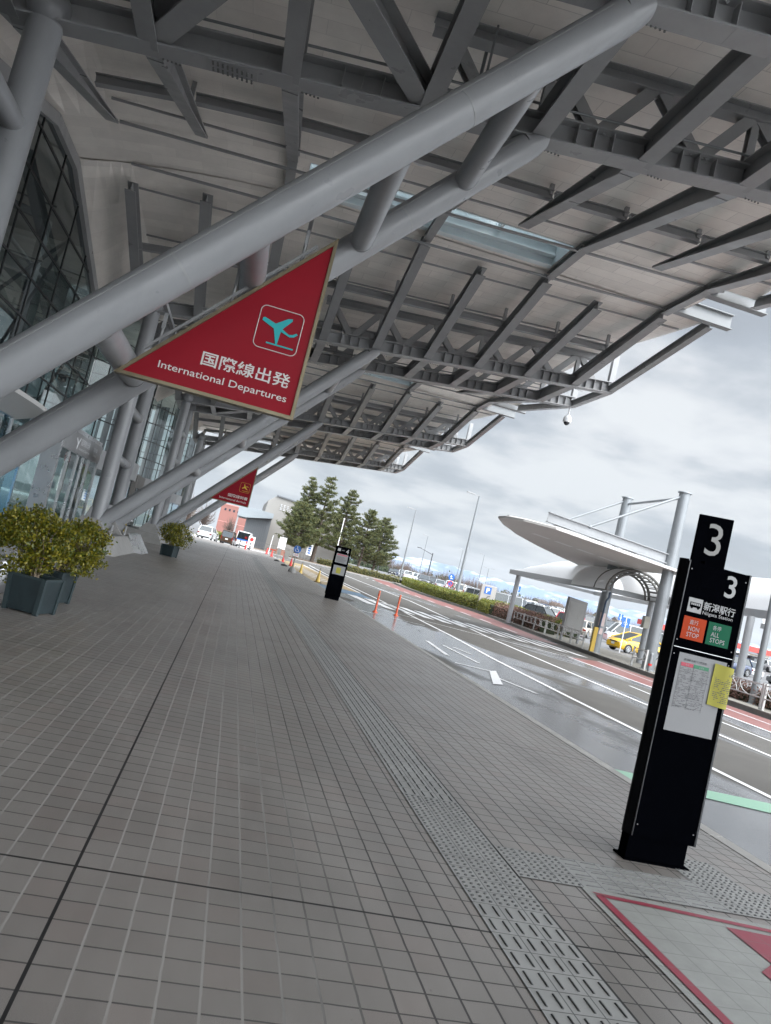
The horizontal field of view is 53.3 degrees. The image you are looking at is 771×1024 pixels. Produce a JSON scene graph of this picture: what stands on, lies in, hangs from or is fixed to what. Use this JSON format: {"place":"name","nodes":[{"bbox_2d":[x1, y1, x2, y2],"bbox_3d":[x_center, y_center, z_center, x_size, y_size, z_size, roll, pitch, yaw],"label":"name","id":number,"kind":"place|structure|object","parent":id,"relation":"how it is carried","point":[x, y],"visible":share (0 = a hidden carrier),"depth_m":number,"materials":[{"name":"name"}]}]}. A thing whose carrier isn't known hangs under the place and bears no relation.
{"place":"outdoors","nodes":[
{"label":"outdoors","id":0,"kind":"place"},
{"bbox_2d":[35,469,195,526],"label":"building","id":1,"kind":"structure","parent":0,"point":[55,483],"depth_m":226.14,"materials":[{"name":"grey glass"}]},
{"bbox_2d":[61,484,72,491],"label":"window","id":2,"kind":"structure","parent":1,"relation":"in","point":[64,486],"depth_m":226.29,"materials":[{"name":"grey"}]},
{"bbox_2d":[0,487,264,552],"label":"forecourt","id":3,"kind":"structure","parent":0,"point":[26,494],"depth_m":101.67,"materials":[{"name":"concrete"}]},
{"bbox_2d":[197,525,217,540],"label":"parked car","id":4,"kind":"object","parent":3,"relation":"on","point":[208,532],"visible":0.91,"depth_m":92.11,"materials":[{"name":"white paint"}]},
{"bbox_2d":[219,530,236,545],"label":"parked car","id":5,"kind":"object","parent":3,"relation":"on","point":[228,536],"visible":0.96,"depth_m":89.14,"materials":[{"name":"brown paint"}]},
{"bbox_2d":[234,531,252,548],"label":"parked car","id":6,"kind":"object","parent":3,"relation":"on","point":[243,536],"visible":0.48,"depth_m":92.49,"materials":[{"name":"grey paint"}]},
{"bbox_2d":[186,493,202,519],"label":"bare tree","id":7,"kind":"object","parent":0,"point":[193,513],"visible":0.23,"depth_m":145.38,"materials":[{"name":"brown plant"}]},
{"bbox_2d":[216,503,245,534],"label":"pink building","id":8,"kind":"structure","parent":0,"point":[226,510],"depth_m":186.22,"materials":[{"name":"concrete"}]},
{"bbox_2d":[253,548,400,583],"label":"pavement","id":9,"kind":"structure","parent":0,"point":[305,560],"depth_m":112.78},
{"bbox_2d":[275,537,286,555],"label":"information board","id":10,"kind":"object","parent":9,"relation":"on","point":[282,542],"visible":0.68,"depth_m":107.02,"materials":[{"name":"white paint"}]},
{"bbox_2d":[233,495,345,561],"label":"grey building","id":11,"kind":"structure","parent":9,"relation":"on","point":[262,526],"depth_m":126.74,"materials":[{"name":"grey"}]},
{"bbox_2d":[274,499,323,557],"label":"pine tree","id":12,"kind":"object","parent":9,"relation":"on","point":[292,528],"visible":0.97,"depth_m":110.84,"materials":[{"name":"green plant"}]},
{"bbox_2d":[282,476,320,557],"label":"pine tree","id":13,"kind":"object","parent":9,"relation":"on","point":[311,498],"visible":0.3,"depth_m":117.70,"materials":[{"name":"green plant"}]},
{"bbox_2d":[304,545,312,557],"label":"banner","id":14,"kind":"object","parent":9,"relation":"on","point":[308,551],"visible":0.87,"depth_m":111.77,"materials":[{"name":"fabric"}]},
{"bbox_2d":[253,541,367,568],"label":"railing","id":15,"kind":"object","parent":9,"relation":"on","point":[301,552],"visible":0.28,"depth_m":117.44,"materials":[{"name":"grey"}]},
{"bbox_2d":[300,476,342,561],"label":"pine tree","id":16,"kind":"object","parent":9,"relation":"on","point":[325,524],"visible":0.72,"depth_m":116.00,"materials":[{"name":"green plant"}]},
{"bbox_2d":[321,489,363,553],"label":"pine tree","id":17,"kind":"object","parent":9,"relation":"on","point":[348,530],"visible":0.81,"depth_m":122.54,"materials":[{"name":"green plant"}]},
{"bbox_2d":[316,557,400,582],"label":"hedge","id":18,"kind":"object","parent":9,"relation":"on","point":[327,562],"visible":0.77,"depth_m":113.43,"materials":[{"name":"green"}]},
{"bbox_2d":[342,509,388,568],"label":"pine tree","id":19,"kind":"object","parent":9,"relation":"on","point":[369,535],"visible":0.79,"depth_m":125.00,"materials":[{"name":"green plant"}]},
{"bbox_2d":[360,517,398,572],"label":"pine tree","id":20,"kind":"object","parent":9,"relation":"on","point":[387,531],"visible":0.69,"depth_m":128.72,"materials":[{"name":"green plant"}]},
{"bbox_2d":[399,507,416,582],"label":"lamp post","id":21,"kind":"object","parent":9,"relation":"on","point":[407,546],"visible":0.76,"depth_m":124.77,"materials":[{"name":"metal"}]},
{"bbox_2d":[0,476,655,665],"bbox_3d":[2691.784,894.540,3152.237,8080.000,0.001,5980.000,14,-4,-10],"label":"ground","id":22,"kind":"structure","parent":0,"point":[19,484],"depth_m":226.97,"materials":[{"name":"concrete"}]},
{"bbox_2d":[197,500,216,524],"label":"bare tree","id":23,"kind":"object","parent":22,"relation":"on","point":[205,520],"visible":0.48,"depth_m":153.50,"materials":[{"name":"brown plant"}]},
{"bbox_2d":[223,513,237,531],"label":"bare tree","id":24,"kind":"object","parent":22,"relation":"on","point":[229,526],"visible":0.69,"depth_m":172.08,"materials":[{"name":"brown plant"}]},
{"bbox_2d":[348,554,634,625],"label":"undergrowth","id":25,"kind":"object","parent":22,"relation":"on","point":[381,568],"visible":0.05,"depth_m":388.47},
{"bbox_2d":[352,552,663,631],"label":"wood","id":26,"kind":"object","parent":22,"relation":"on","point":[467,582],"visible":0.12,"depth_m":385.24,"materials":[{"name":"leafy foliage"},{"name":"wood"}]},
{"bbox_2d":[637,619,770,655],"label":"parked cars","id":27,"kind":"object","parent":22,"relation":"on","point":[751,648],"visible":0.03,"depth_m":106.23,"materials":[{"name":"red"}]},
{"bbox_2d":[0,490,770,1023],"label":"walkway","id":28,"kind":"structure","parent":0,"point":[208,814],"depth_m":4.48,"materials":[{"name":"tile"}]},
{"bbox_2d":[0,554,14,592],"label":"round stool","id":29,"kind":"object","parent":28,"relation":"on","point":[2,586],"visible":0.23,"depth_m":10.36,"materials":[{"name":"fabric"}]},
{"bbox_2d":[0,498,89,615],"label":"potted shrub","id":30,"kind":"object","parent":28,"relation":"on","point":[32,589],"visible":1,"depth_m":9.39,"materials":[{"name":"green plant"}]},
{"bbox_2d":[41,517,117,603],"bbox_3d":[-4.365,0.675,10.840,0.899,1.292,1.107,13,-4,6],"label":"potted shrub","id":31,"kind":"object","parent":28,"relation":"on","point":[91,556],"visible":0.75,"depth_m":10.80,"materials":[{"name":"green plant"}]},
{"bbox_2d":[0,58,195,541],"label":"terminal building","id":32,"kind":"structure","parent":28,"relation":"on","point":[47,266],"depth_m":20.13,"materials":[{"name":"black"}]},
{"bbox_2d":[158,520,197,557],"bbox_3d":[-8.359,1.049,30.523,1.582,1.517,1.451,13,-4,10],"label":"potted shrub","id":33,"kind":"object","parent":28,"relation":"on","point":[170,549],"visible":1,"depth_m":30.34,"materials":[{"name":"green plant"}]},
{"bbox_2d":[247,536,255,549],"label":"stand sign","id":34,"kind":"object","parent":28,"relation":"on","point":[251,539],"visible":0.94,"depth_m":88.20,"materials":[{"name":"white paint"}]},
{"bbox_2d":[281,551,289,566],"bbox_3d":[-7.398,3.447,57.070,0.520,1.150,0.507,14,-4,-10],"label":"stand sign","id":35,"kind":"object","parent":28,"relation":"on","point":[286,555],"visible":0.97,"depth_m":57.06,"materials":[{"name":"white plastic"}]},
{"bbox_2d":[288,546,300,572],"bbox_3d":[-5.579,2.892,47.350,0.480,1.685,0.473,14,-4,-10],"label":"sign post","id":36,"kind":"object","parent":28,"relation":"on","point":[297,549],"visible":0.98,"depth_m":47.31,"materials":[{"name":"metal"}]},
{"bbox_2d":[170,403,429,541],"bbox_3d":[-8.166,-1.756,62.017,18.050,11.582,17.570,14,-4,-10],"label":"roof canopy","id":37,"kind":"object","parent":28,"relation":"on","point":[337,449],"visible":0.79,"depth_m":59.13,"materials":[{"name":"metal"}]},
{"bbox_2d":[126,363,515,544],"bbox_3d":[-4.878,-2.205,45.192,18.050,11.582,17.570,14,-4,-10],"label":"roof canopy","id":38,"kind":"object","parent":28,"relation":"on","point":[359,408],"visible":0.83,"depth_m":41.80,"materials":[{"name":"metal"}]},
{"bbox_2d":[210,467,257,507],"bbox_3d":[-8.492,-1.697,43.126,2.195,2.448,3.050,14,-4,-10],"label":"hanging sign","id":39,"kind":"object","parent":38,"relation":"hanging from","point":[239,492],"visible":0.9,"depth_m":43.14,"materials":[{"name":"red metal"}]},
{"bbox_2d":[324,545,351,600],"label":"bus stop pillar","id":40,"kind":"structure","parent":28,"relation":"on","point":[337,573],"depth_m":28.34,"materials":[{"name":"black plastic"}]},
{"bbox_2d":[0,0,770,570],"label":"roof canopy","id":41,"kind":"object","parent":28,"relation":"on","point":[620,146],"visible":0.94,"depth_m":11.72,"materials":[{"name":"metal"}]},
{"bbox_2d":[113,219,338,421],"bbox_3d":[-1.916,-2.595,9.475,2.195,2.448,3.050,14,-4,-10],"label":"hanging sign","id":42,"kind":"object","parent":41,"relation":"hanging from","point":[250,350],"visible":0.98,"depth_m":9.48,"materials":[{"name":"red metal"}]},
{"bbox_2d":[49,157,734,556],"bbox_3d":[-1.590,-2.654,28.366,18.050,11.582,17.570,14,-4,-10],"label":"roof canopy","id":43,"kind":"object","parent":28,"relation":"on","point":[411,315],"visible":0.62,"depth_m":24.08,"materials":[{"name":"metal"}]},
{"bbox_2d":[563,407,571,424],"bbox_3d":[7.190,-3.775,30.249,0.340,0.755,0.335,14,-4,-10],"label":"dome camera","id":44,"kind":"object","parent":43,"relation":"hanging from","point":[567,418],"visible":1,"depth_m":30.14,"materials":[{"name":"white paint"}]},
{"bbox_2d":[105,557,770,1023],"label":"tactile paving","id":45,"kind":"structure","parent":28,"relation":"on","point":[527,967],"depth_m":4.72,"materials":[{"name":"tile"}]},
{"bbox_2d":[252,558,770,1023],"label":"tactile ridges","id":46,"kind":"object","parent":45,"relation":"on","point":[554,976],"visible":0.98,"depth_m":4.79,"materials":[{"name":"tile"}]},
{"bbox_2d":[583,887,770,1023],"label":"floor sticker","id":47,"kind":"object","parent":28,"relation":"on","point":[715,969],"visible":1,"depth_m":4.01,"materials":[{"name":"plastic"}]},
{"bbox_2d":[613,514,751,870],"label":"bus stop pillar","id":48,"kind":"structure","parent":28,"relation":"on","point":[688,698],"depth_m":5.43,"materials":[{"name":"metal"}]},
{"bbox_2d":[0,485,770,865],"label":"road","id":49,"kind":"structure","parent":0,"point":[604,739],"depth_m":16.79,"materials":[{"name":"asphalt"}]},
{"bbox_2d":[0,485,194,532],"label":"kerb","id":50,"kind":"structure","parent":49,"relation":"on","point":[48,497],"depth_m":119.62,"materials":[{"name":"concrete"}]},
{"bbox_2d":[279,559,357,592],"bbox_3d":[-6.609,4.846,63.557,3.180,0.001,40.500,14,-4,-10],"label":"ochre bay","id":51,"kind":"object","parent":49,"relation":"on","point":[313,572],"visible":0.5,"depth_m":57.39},
{"bbox_2d":[314,568,320,582],"bbox_3d":[-3.857,3.671,44.608,0.380,0.855,0.380,15,-4,-22],"label":"traffic cone","id":52,"kind":"object","parent":51,"relation":"on","point":[318,578],"visible":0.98,"depth_m":44.52,"materials":[{"name":"plastic"}]},
{"bbox_2d":[295,565,358,592],"bbox_3d":[-6.248,4.936,63.626,2.673,0.001,40.501,14,-4,-10],"label":"bay hatching","id":53,"kind":"object","parent":51,"relation":"on","point":[320,577],"visible":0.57,"depth_m":58.23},
{"bbox_2d":[251,548,393,582],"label":"pavement kerb","id":54,"kind":"structure","parent":49,"relation":"on","point":[324,566],"depth_m":106.30,"materials":[{"name":"concrete"}]},
{"bbox_2d":[317,583,369,598],"bbox_3d":[-2.429,4.219,41.407,2.880,0.001,4.400,14,-4,-10],"label":"blue bay","id":55,"kind":"object","parent":49,"relation":"on","point":[350,592],"visible":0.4,"depth_m":41.30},
{"bbox_2d":[372,591,380,612],"bbox_3d":[-0.306,3.399,29.153,0.200,0.835,0.200,14,-4,-10],"label":"lane post","id":56,"kind":"object","parent":49,"relation":"on","point":[375,609],"visible":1,"depth_m":29.12,"materials":[{"name":"orange"}]},
{"bbox_2d":[393,595,400,615],"bbox_3d":[0.502,3.680,30.272,0.200,0.835,0.200,14,-4,-10],"label":"lane post","id":57,"kind":"object","parent":49,"relation":"on","point":[396,612],"visible":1,"depth_m":30.24,"materials":[{"name":"orange"}]},
{"bbox_2d":[370,612,537,693],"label":"worn road markings","id":58,"kind":"object","parent":49,"relation":"on","point":[495,678],"visible":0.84,"depth_m":17.22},
{"bbox_2d":[273,556,770,873],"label":"kerb stones","id":59,"kind":"object","parent":49,"relation":"on","point":[738,850],"visible":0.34,"depth_m":9.28,"materials":[{"name":"concrete"}]},
{"bbox_2d":[309,565,770,797],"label":"white road markings","id":60,"kind":"object","parent":49,"relation":"on","point":[634,729],"visible":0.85,"depth_m":28.87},
{"bbox_2d":[374,579,770,731],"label":"red lane","id":61,"kind":"structure","parent":49,"relation":"on","point":[727,711],"depth_m":30.91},
{"bbox_2d":[394,582,770,719],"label":"island kerb","id":62,"kind":"structure","parent":49,"relation":"on","point":[764,714],"depth_m":36.42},
{"bbox_2d":[615,769,770,812],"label":"green road markings","id":63,"kind":"object","parent":49,"relation":"on","point":[744,802],"visible":0.3,"depth_m":9.10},
{"bbox_2d":[0,291,770,647],"label":"sky","id":64,"kind":"structure","parent":0,"point":[697,422],"materials":[{"name":"white"}]},
{"bbox_2d":[348,563,770,690],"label":"car park","id":65,"kind":"structure","parent":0,"point":[604,645],"depth_m":62.04,"materials":[{"name":"asphalt"}]},
{"bbox_2d":[401,570,412,577],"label":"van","id":66,"kind":"object","parent":65,"relation":"on","point":[406,573],"visible":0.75,"depth_m":141.56,"materials":[{"name":"white paint"}]},
{"bbox_2d":[417,574,430,582],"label":"parked car","id":67,"kind":"object","parent":65,"relation":"on","point":[423,578],"visible":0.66,"depth_m":120.41,"materials":[{"name":"grey paint"}]},
{"bbox_2d":[432,579,444,586],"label":"parked car","id":68,"kind":"object","parent":65,"relation":"on","point":[440,582],"visible":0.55,"depth_m":119.55,"materials":[{"name":"grey paint"}]},
{"bbox_2d":[451,582,464,591],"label":"parked car","id":69,"kind":"object","parent":65,"relation":"on","point":[454,586],"visible":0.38,"depth_m":106.49,"materials":[{"name":"beige paint"}]},
{"bbox_2d":[465,587,479,594],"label":"parked car","id":70,"kind":"object","parent":65,"relation":"on","point":[472,590],"visible":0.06,"depth_m":90.68,"materials":[{"name":"grey paint"}]},
{"bbox_2d":[477,591,522,606],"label":"parked car","id":71,"kind":"object","parent":65,"relation":"on","point":[501,596],"visible":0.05,"depth_m":78.77,"materials":[{"name":"grey paint"}]},
{"bbox_2d":[523,603,555,616],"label":"parked car","id":72,"kind":"object","parent":65,"relation":"on","point":[540,609],"visible":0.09,"depth_m":81.76,"materials":[{"name":"black paint"}]},
{"bbox_2d":[547,606,560,614],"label":"parked car","id":73,"kind":"object","parent":65,"relation":"on","point":[556,610],"visible":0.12,"depth_m":101.88,"materials":[{"name":"grey paint"}]},
{"bbox_2d":[556,611,584,619],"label":"parked car","id":74,"kind":"object","parent":65,"relation":"on","point":[560,614],"visible":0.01,"depth_m":74.23,"materials":[{"name":"red paint"}]},
{"bbox_2d":[581,620,593,637],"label":"parked car","id":75,"kind":"object","parent":65,"relation":"on","point":[587,628],"visible":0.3,"depth_m":66.15,"materials":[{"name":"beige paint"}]},
{"bbox_2d":[585,615,594,622],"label":"parked car","id":76,"kind":"object","parent":65,"relation":"on","point":[589,618],"visible":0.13,"depth_m":103.38,"materials":[{"name":"grey paint"}]},
{"bbox_2d":[604,620,613,631],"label":"parked car","id":77,"kind":"object","parent":65,"relation":"on","point":[608,624],"visible":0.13,"depth_m":103.95,"materials":[{"name":"grey paint"}]},
{"bbox_2d":[619,617,630,651],"bbox_3d":[15.900,8.236,51.398,0.560,2.350,0.082,14,-4,-10],"label":"parking sign","id":78,"kind":"object","parent":65,"relation":"on","point":[625,622],"visible":0.99,"depth_m":51.42,"materials":[{"name":"metal"}]},
{"bbox_2d":[603,622,662,642],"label":"parked car","id":79,"kind":"object","parent":65,"relation":"on","point":[615,628],"visible":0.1,"depth_m":68.07,"materials":[{"name":"grey paint"}]},
{"bbox_2d":[606,631,660,659],"bbox_3d":[17.688,9.315,54.376,3.948,1.545,2.040,15,-4,-22],"label":"parked car","id":80,"kind":"object","parent":65,"relation":"on","point":[630,640],"visible":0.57,"depth_m":53.52,"materials":[{"name":"yellow paint"}]},
{"bbox_2d":[733,655,752,676],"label":"parked car","id":81,"kind":"object","parent":65,"relation":"on","point":[748,670],"visible":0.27,"depth_m":67.08,"materials":[{"name":"blue paint"}]},
{"bbox_2d":[748,655,757,661],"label":"parked car","id":82,"kind":"object","parent":65,"relation":"on","point":[754,658],"visible":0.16,"depth_m":108.33,"materials":[{"name":"grey paint"}]},
{"bbox_2d":[751,661,763,678],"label":"parked car","id":83,"kind":"object","parent":65,"relation":"on","point":[754,666],"visible":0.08,"depth_m":71.56,"materials":[{"name":"grey paint"}]},
{"bbox_2d":[763,659,770,671],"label":"parked car","id":84,"kind":"object","parent":65,"relation":"on","point":[767,666],"visible":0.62,"depth_m":109.10,"materials":[{"name":"grey paint"}]},
{"bbox_2d":[766,674,770,683],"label":"parked car","id":85,"kind":"object","parent":65,"relation":"on","point":[768,678],"visible":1,"depth_m":63.92,"materials":[{"name":"grey paint"}]},
{"bbox_2d":[350,556,770,659],"bbox_3d":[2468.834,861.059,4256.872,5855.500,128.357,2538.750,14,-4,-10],"label":"mountains","id":86,"kind":"structure","parent":0,"point":[560,597],"depth_m":4343.03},
{"bbox_2d":[395,582,770,712],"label":"island pavement","id":87,"kind":"structure","parent":0,"point":[615,656],"depth_m":40.54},
{"bbox_2d":[401,577,500,614],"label":"hedge","id":88,"kind":"object","parent":87,"relation":"on","point":[468,600],"visible":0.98,"depth_m":71.87,"materials":[{"name":"green"}]},
{"bbox_2d":[447,574,454,586],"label":"road sign","id":89,"kind":"object","parent":87,"relation":"on","point":[451,578],"visible":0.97,"depth_m":78.52,"materials":[{"name":"metal"}]},
{"bbox_2d":[456,491,480,591],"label":"lamp post","id":90,"kind":"object","parent":87,"relation":"on","point":[464,558],"visible":0.76,"depth_m":84.62,"materials":[{"name":"metal"}]},
{"bbox_2d":[476,584,496,605],"bbox_3d":[8.538,7.336,64.948,1.350,2.300,0.348,14,-4,-10],"label":"parking sign","id":91,"kind":"object","parent":87,"relation":"on","point":[488,592],"visible":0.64,"depth_m":64.85,"materials":[{"name":"white"}]},
{"bbox_2d":[460,591,526,612],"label":"hedge","id":92,"kind":"object","parent":87,"relation":"on","point":[498,601],"visible":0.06,"depth_m":68.12,"materials":[{"name":"green"}]},
{"bbox_2d":[492,602,558,634],"bbox_3d":[9.743,7.382,54.137,1.768,1.308,12.054,14,-4,-5],"label":"hedge","id":93,"kind":"object","parent":87,"relation":"on","point":[501,611],"visible":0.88,"depth_m":51.57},
{"bbox_2d":[522,613,534,629],"bbox_3d":[9.413,7.189,50.399,0.070,0.860,2.770,14,-4,-3],"label":"fence panel","id":94,"kind":"object","parent":87,"relation":"on","point":[527,618],"visible":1,"depth_m":50.94,"materials":[{"name":"white paint"}]},
{"bbox_2d":[533,617,546,633],"bbox_3d":[9.598,7.032,47.687,0.070,0.860,2.571,14,-4,-3],"label":"fence panel","id":95,"kind":"object","parent":87,"relation":"on","point":[539,623],"visible":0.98,"depth_m":47.84,"materials":[{"name":"white paint"}]},
{"bbox_2d":[544,620,558,636],"bbox_3d":[9.782,6.887,45.128,0.070,0.860,2.465,14,-4,-4],"label":"fence panel","id":96,"kind":"object","parent":87,"relation":"on","point":[546,627],"visible":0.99,"depth_m":45.46,"materials":[{"name":"white paint"}]},
{"bbox_2d":[544,614,576,638],"bbox_3d":[12.008,8.000,54.358,1.418,1.297,7.914,14,-4,-4],"label":"hedge","id":97,"kind":"object","parent":87,"relation":"on","point":[559,621],"visible":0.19,"depth_m":52.11,"materials":[{"name":"green"}]},
{"bbox_2d":[556,624,572,641],"bbox_3d":[9.951,6.745,42.668,0.070,0.860,2.369,14,-4,-3],"label":"fence panel","id":98,"kind":"object","parent":87,"relation":"on","point":[558,632],"visible":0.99,"depth_m":42.87,"materials":[{"name":"white paint"}]},
{"bbox_2d":[559,596,587,643],"bbox_3d":[10.710,6.165,43.756,1.150,2.500,0.325,14,-4,-10],"label":"information cabinet","id":99,"kind":"object","parent":87,"relation":"on","point":[574,613],"visible":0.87,"depth_m":43.63,"materials":[{"name":"metal"}]},
{"bbox_2d":[569,628,585,647],"bbox_3d":[10.074,6.597,40.270,0.070,0.860,2.344,14,-4,-1],"label":"fence panel","id":100,"kind":"object","parent":87,"relation":"on","point":[577,636],"visible":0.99,"depth_m":40.28,"materials":[{"name":"white paint"}]},
{"bbox_2d":[498,491,691,671],"bbox_3d":[8.093,2.277,37.348,8.050,7.910,10.700,14,-4,-10],"label":"shelter canopy","id":101,"kind":"object","parent":87,"relation":"on","point":[556,536],"visible":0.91,"depth_m":33.26,"materials":[{"name":"metal"}]},
{"bbox_2d":[506,561,770,684],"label":"membrane shelter","id":102,"kind":"object","parent":87,"relation":"on","point":[635,586],"visible":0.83,"depth_m":37.92,"materials":[{"name":"fabric"}]},
{"bbox_2d":[630,646,648,669],"bbox_3d":[10.874,6.243,32.893,0.070,0.860,1.314,14,-4,-6],"label":"fence panel","id":103,"kind":"object","parent":87,"relation":"on","point":[645,657],"visible":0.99,"depth_m":32.77,"materials":[{"name":"white paint"}]},
{"bbox_2d":[647,653,653,671],"bbox_3d":[10.943,6.210,31.735,0.156,0.790,0.152,14,-4,-10],"label":"bollard","id":104,"kind":"object","parent":87,"relation":"on","point":[650,662],"visible":0.94,"depth_m":31.68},
{"bbox_2d":[730,676,764,709],"bbox_3d":[11.887,5.973,25.943,0.070,0.860,2.550,14,-4,-10],"label":"fence panel","id":105,"kind":"object","parent":87,"relation":"on","point":[761,696],"visible":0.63,"depth_m":25.17,"materials":[{"name":"white paint"}]},
{"bbox_2d":[729,678,770,709],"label":"hedge","id":106,"kind":"object","parent":87,"relation":"on","point":[743,697],"visible":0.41,"depth_m":27.17,"materials":[{"name":"brown"}]},
{"bbox_2d":[746,596,770,705],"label":"lamp post","id":107,"kind":"object","parent":87,"relation":"on","point":[762,654],"visible":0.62,"depth_m":26.71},
{"bbox_2d":[760,684,770,710],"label":"fence panel","id":108,"kind":"object","parent":87,"relation":"on","point":[766,692],"visible":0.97,"depth_m":24.57,"materials":[{"name":"white paint"}]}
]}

